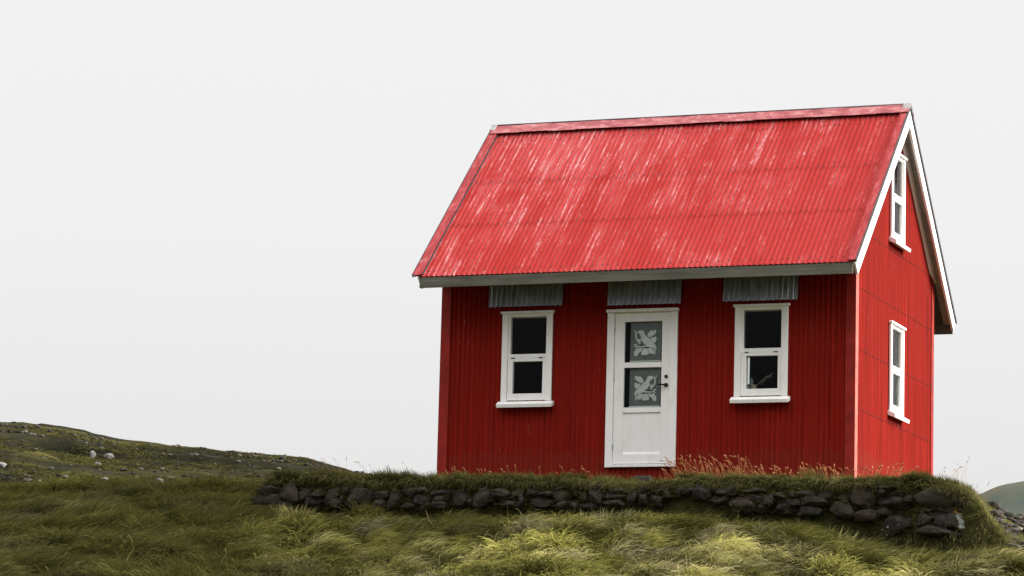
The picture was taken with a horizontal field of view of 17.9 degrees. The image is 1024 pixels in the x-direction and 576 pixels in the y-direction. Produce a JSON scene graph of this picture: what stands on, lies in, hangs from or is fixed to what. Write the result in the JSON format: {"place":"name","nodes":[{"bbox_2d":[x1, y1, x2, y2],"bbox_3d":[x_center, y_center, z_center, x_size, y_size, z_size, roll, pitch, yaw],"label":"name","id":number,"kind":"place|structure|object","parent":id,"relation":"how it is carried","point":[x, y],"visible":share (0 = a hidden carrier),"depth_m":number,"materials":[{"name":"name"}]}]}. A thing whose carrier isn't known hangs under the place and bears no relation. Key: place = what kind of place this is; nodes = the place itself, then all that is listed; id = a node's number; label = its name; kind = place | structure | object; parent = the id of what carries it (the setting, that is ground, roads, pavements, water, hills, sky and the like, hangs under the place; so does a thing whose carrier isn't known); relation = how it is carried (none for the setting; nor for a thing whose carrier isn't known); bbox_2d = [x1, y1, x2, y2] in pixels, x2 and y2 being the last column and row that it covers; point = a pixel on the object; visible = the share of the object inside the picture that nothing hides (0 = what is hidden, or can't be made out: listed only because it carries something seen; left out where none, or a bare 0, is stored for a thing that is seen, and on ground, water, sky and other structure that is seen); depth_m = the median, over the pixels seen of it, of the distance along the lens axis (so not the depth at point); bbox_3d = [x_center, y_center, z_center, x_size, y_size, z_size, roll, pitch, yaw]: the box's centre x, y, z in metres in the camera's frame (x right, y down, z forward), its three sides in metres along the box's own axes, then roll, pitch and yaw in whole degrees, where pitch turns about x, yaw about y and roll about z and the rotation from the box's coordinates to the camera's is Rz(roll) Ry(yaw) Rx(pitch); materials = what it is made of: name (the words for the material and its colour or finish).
{"place":"outdoors","nodes":[
{"label":"outdoors","id":0,"kind":"place"},
{"bbox_2d":[0,471,272,517],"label":"hillside grass","id":1,"kind":"structure","parent":0,"point":[13,495],"depth_m":45.24,"materials":[{"name":"green plant"}]},
{"bbox_2d":[0,422,368,483],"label":"hill","id":2,"kind":"structure","parent":0,"point":[46,443],"depth_m":72.17,"materials":[{"name":"green plant"}]},
{"bbox_2d":[0,462,6,467],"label":"boulder","id":3,"kind":"object","parent":2,"relation":"on","point":[2,464],"visible":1,"depth_m":67.62,"materials":[{"name":"white stone"}]},
{"bbox_2d":[90,451,95,457],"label":"boulder","id":4,"kind":"object","parent":2,"relation":"on","point":[92,454],"visible":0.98,"depth_m":72.64,"materials":[{"name":"grey stone"}]},
{"bbox_2d":[104,453,114,458],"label":"boulder","id":5,"kind":"object","parent":2,"relation":"on","point":[109,455],"visible":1,"depth_m":72.58,"materials":[{"name":"grey stone"}]},
{"bbox_2d":[0,422,369,484],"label":"scree","id":6,"kind":"structure","parent":2,"relation":"on","point":[98,444],"depth_m":74.81,"materials":[{"name":"grey stone"}]},
{"bbox_2d":[0,464,1023,575],"bbox_3d":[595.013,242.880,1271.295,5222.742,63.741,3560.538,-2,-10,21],"label":"ground","id":7,"kind":"structure","parent":0,"point":[966,536],"depth_m":40.96,"materials":[{"name":"green plant"}]},
{"bbox_2d":[0,484,1023,575],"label":"meadow grass","id":8,"kind":"structure","parent":7,"relation":"on","point":[50,556],"depth_m":40.99,"materials":[{"name":"green plant"}]},
{"bbox_2d":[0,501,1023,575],"bbox_3d":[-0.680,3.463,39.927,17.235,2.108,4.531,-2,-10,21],"label":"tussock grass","id":9,"kind":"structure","parent":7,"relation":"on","point":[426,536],"depth_m":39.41,"materials":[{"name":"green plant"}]},
{"bbox_2d":[10,498,1023,575],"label":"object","id":10,"kind":"object","parent":7,"relation":"on","point":[511,543],"visible":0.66,"depth_m":40.34,"materials":[{"name":"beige plant"}]},
{"bbox_2d":[271,504,866,545],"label":"clump grass","id":11,"kind":"structure","parent":7,"relation":"on","point":[595,514],"depth_m":41.49,"materials":[{"name":"green plant"}]},
{"bbox_2d":[251,483,965,537],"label":"stone wall","id":12,"kind":"structure","parent":7,"relation":"on","point":[289,493],"depth_m":41.38,"materials":[{"name":"grey stone"}]},
{"bbox_2d":[248,480,968,537],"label":"wall grass","id":13,"kind":"structure","parent":12,"relation":"attached to","point":[579,500],"depth_m":41.56,"materials":[{"name":"green plant"}]},
{"bbox_2d":[245,471,992,527],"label":"hanging grass","id":14,"kind":"structure","parent":12,"relation":"attached to","point":[818,483],"depth_m":41.70,"materials":[{"name":"green plant"}]},
{"bbox_2d":[630,475,654,481],"bbox_3d":[1.742,2.552,42.757,0.380,0.169,0.330,-2,-10,21],"label":"stone step","id":15,"kind":"object","parent":7,"relation":"on","point":[641,477],"visible":0.33,"depth_m":42.62,"materials":[{"name":"grey stone"}]},
{"bbox_2d":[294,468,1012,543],"bbox_3d":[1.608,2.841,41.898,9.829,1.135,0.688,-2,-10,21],"label":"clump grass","id":16,"kind":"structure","parent":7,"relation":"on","point":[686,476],"depth_m":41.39,"materials":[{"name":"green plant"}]},
{"bbox_2d":[314,454,1023,526],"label":"dry stalks","id":17,"kind":"object","parent":7,"relation":"on","point":[722,468],"visible":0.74,"depth_m":42.49,"materials":[{"name":"brown plant"}]},
{"bbox_2d":[412,103,956,480],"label":"house","id":18,"kind":"structure","parent":7,"relation":"on","point":[798,253],"depth_m":43.90,"materials":[{"name":"red paint"}]},
{"bbox_2d":[496,310,554,407],"bbox_3d":[0.211,0.974,44.068,0.801,1.326,0.227,-2,-10,21],"label":"window","id":19,"kind":"structure","parent":18,"relation":"in","point":[508,360],"depth_m":44.04,"materials":[{"name":"white paint"}]},
{"bbox_2d":[604,307,679,467],"bbox_3d":[1.737,1.336,43.404,1.020,2.132,0.129,-2,-10,21],"label":"door","id":20,"kind":"structure","parent":18,"relation":"in","point":[634,436],"depth_m":43.37,"materials":[{"name":"white paint"}]},
{"bbox_2d":[629,368,660,406],"bbox_3d":[1.777,1.334,43.424,0.441,0.524,0.021,-2,-10,21],"label":"lace curtain","id":21,"kind":"object","parent":18,"relation":"hanging from","point":[647,388],"visible":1,"depth_m":43.42,"materials":[{"name":"white fabric"}]},
{"bbox_2d":[630,322,661,361],"bbox_3d":[1.794,0.725,43.519,0.441,0.535,0.021,-2,-10,21],"label":"lace curtain","id":22,"kind":"object","parent":18,"relation":"hanging from","point":[640,351],"visible":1,"depth_m":43.52,"materials":[{"name":"white fabric"}]},
{"bbox_2d":[729,303,789,402],"bbox_3d":[3.301,0.871,42.888,0.801,1.326,0.227,-2,-10,21],"label":"window","id":23,"kind":"structure","parent":18,"relation":"in","point":[741,354],"depth_m":42.85,"materials":[{"name":"white paint"}]},
{"bbox_2d":[888,320,909,423],"bbox_3d":[5.266,1.154,44.386,0.172,1.326,0.801,-2,-10,21],"label":"window","id":24,"kind":"structure","parent":18,"relation":"in","point":[896,339],"depth_m":44.47,"materials":[{"name":"white paint"}]},
{"bbox_2d":[889,153,910,251],"bbox_3d":[5.329,-1.205,44.756,0.172,1.327,0.801,-2,-10,21],"label":"window","id":25,"kind":"structure","parent":18,"relation":"in","point":[897,196],"depth_m":44.89,"materials":[{"name":"white paint"}]},
{"bbox_2d":[948,503,1023,557],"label":"straw grass","id":26,"kind":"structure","parent":7,"relation":"on","point":[989,517],"depth_m":39.97,"materials":[{"name":"green plant"}]},
{"bbox_2d":[0,0,1023,493],"label":"sky","id":27,"kind":"structure","parent":0,"point":[218,217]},
{"bbox_2d":[750,384,756,388],"bbox_3d":[3.201,1.322,42.991,0.100,0.076,0.098,-2,-10,21],"label":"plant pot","id":28,"kind":"object","parent":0,"point":[753,386],"visible":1,"depth_m":42.95,"materials":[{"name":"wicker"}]},
{"bbox_2d":[978,481,1023,514],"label":"distant hill","id":29,"kind":"structure","parent":0,"point":[1005,496],"depth_m":460.49,"materials":[{"name":"green plant"}]},
{"bbox_2d":[988,501,1023,549],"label":"rocks","id":30,"kind":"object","parent":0,"point":[1016,518],"depth_m":41.02,"materials":[{"name":"grey stone"}]}
]}

